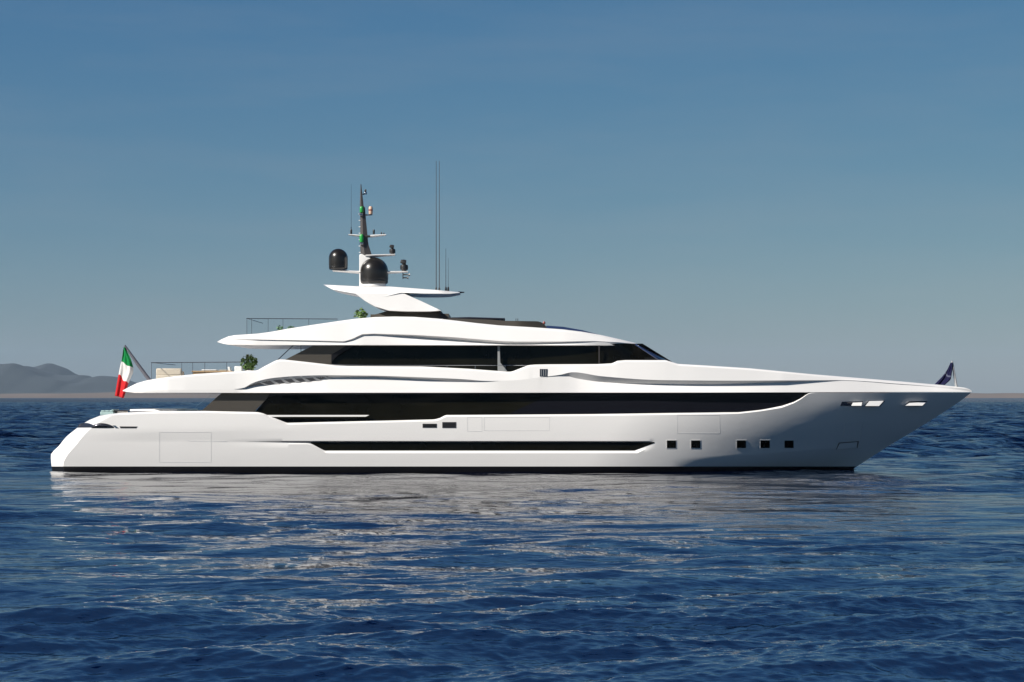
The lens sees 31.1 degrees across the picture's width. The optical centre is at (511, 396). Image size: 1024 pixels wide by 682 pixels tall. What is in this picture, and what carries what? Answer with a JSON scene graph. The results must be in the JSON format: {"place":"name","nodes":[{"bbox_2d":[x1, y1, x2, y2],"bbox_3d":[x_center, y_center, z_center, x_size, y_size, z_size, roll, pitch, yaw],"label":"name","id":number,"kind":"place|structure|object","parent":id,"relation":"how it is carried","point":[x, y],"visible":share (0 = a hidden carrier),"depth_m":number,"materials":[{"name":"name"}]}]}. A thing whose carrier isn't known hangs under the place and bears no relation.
{"place":"outdoors","nodes":[
{"label":"outdoors","id":0,"kind":"place"},
{"bbox_2d":[0,363,135,393],"bbox_3d":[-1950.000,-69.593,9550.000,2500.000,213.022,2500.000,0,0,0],"label":"hills","id":1,"kind":"structure","parent":0,"point":[42,378],"depth_m":8808.03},
{"bbox_2d":[0,398,1023,681],"bbox_3d":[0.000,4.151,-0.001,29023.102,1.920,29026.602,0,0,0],"label":"water","id":2,"kind":"structure","parent":0,"point":[900,560],"depth_m":44.13,"materials":[{"name":"blue liquid"}]},
{"bbox_2d":[51,161,971,473],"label":"motor yacht","id":3,"kind":"object","parent":2,"relation":"on","point":[405,381],"visible":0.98,"depth_m":100.38,"materials":[{"name":"white paint"}]},
{"bbox_2d":[100,409,118,414],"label":"sun pad","id":4,"kind":"object","parent":3,"relation":"on","point":[105,412],"visible":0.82,"depth_m":102.06,"materials":[{"name":"teal fabric"}]},
{"bbox_2d":[114,410,129,412],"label":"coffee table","id":5,"kind":"object","parent":3,"relation":"on","point":[122,411],"visible":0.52,"depth_m":102.40,"materials":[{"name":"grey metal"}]},
{"bbox_2d":[115,347,132,397],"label":"ensign flag","id":6,"kind":"object","parent":3,"relation":"hanging from","point":[125,372],"visible":0.99,"depth_m":104.58,"materials":[{"name":"multicoloured fabric"}]},
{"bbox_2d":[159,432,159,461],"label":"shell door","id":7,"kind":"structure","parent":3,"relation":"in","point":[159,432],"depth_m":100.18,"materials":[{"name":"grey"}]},
{"bbox_2d":[156,368,183,378],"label":"deck sofa","id":8,"kind":"object","parent":3,"relation":"on","point":[164,372],"visible":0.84,"depth_m":102.20,"materials":[{"name":"beige fabric"}]},
{"bbox_2d":[193,371,232,373],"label":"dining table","id":9,"kind":"object","parent":3,"relation":"on","point":[198,372],"visible":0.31,"depth_m":103.00,"materials":[{"name":"brown wood"}]},
{"bbox_2d":[234,366,242,370],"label":"square planter","id":10,"kind":"object","parent":3,"relation":"on","point":[237,368],"visible":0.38,"depth_m":102.39,"materials":[{"name":"white paint"}]},
{"bbox_2d":[240,354,257,370],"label":"potted plant","id":11,"kind":"object","parent":3,"relation":"on","point":[249,364],"visible":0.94,"depth_m":102.55,"materials":[{"name":"green plant"}]},
{"bbox_2d":[331,346,352,361],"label":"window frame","id":12,"kind":"structure","parent":3,"relation":"in","point":[334,355],"depth_m":100.74,"materials":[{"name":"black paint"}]},
{"bbox_2d":[354,308,367,318],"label":"potted plant","id":13,"kind":"object","parent":3,"relation":"on","point":[364,314],"visible":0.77,"depth_m":103.23,"materials":[{"name":"green plant"}]},
{"bbox_2d":[311,442,653,449],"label":"hull window","id":14,"kind":"structure","parent":3,"relation":"in","point":[323,445],"depth_m":100.32,"materials":[{"name":"black glass"}]},
{"bbox_2d":[332,344,671,371],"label":"upper deck windows","id":15,"kind":"structure","parent":3,"relation":"in","point":[355,355],"depth_m":100.93,"materials":[{"name":"black glass"}]},
{"bbox_2d":[484,417,549,430],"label":"shell door","id":16,"kind":"structure","parent":3,"relation":"in","point":[549,417],"depth_m":100.07,"materials":[{"name":"grey metal"}]},
{"bbox_2d":[256,393,807,422],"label":"main deck windows","id":17,"kind":"structure","parent":3,"relation":"in","point":[389,407],"depth_m":100.42,"materials":[{"name":"black glass"}]},
{"bbox_2d":[508,393,801,414],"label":"forward window","id":18,"kind":"structure","parent":3,"relation":"in","point":[579,403],"depth_m":100.37,"materials":[{"name":"black glass"}]},
{"bbox_2d":[677,415,719,432],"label":"shell door","id":19,"kind":"structure","parent":3,"relation":"in","point":[677,415],"depth_m":100.45,"materials":[{"name":"grey metal"}]},
{"bbox_2d":[935,362,952,384],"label":"bow flag","id":20,"kind":"object","parent":3,"relation":"hanging from","point":[945,378],"visible":1,"depth_m":104.59,"materials":[{"name":"blue fabric"}]},
{"bbox_2d":[0,392,1023,397],"bbox_3d":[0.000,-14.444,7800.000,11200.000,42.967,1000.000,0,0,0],"label":"coast","id":21,"kind":"structure","parent":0,"point":[215,395],"depth_m":7425.86},
{"bbox_2d":[0,0,1023,392],"label":"sky","id":22,"kind":"structure","parent":0,"point":[818,187],"materials":[{"name":"blue"}]}
]}

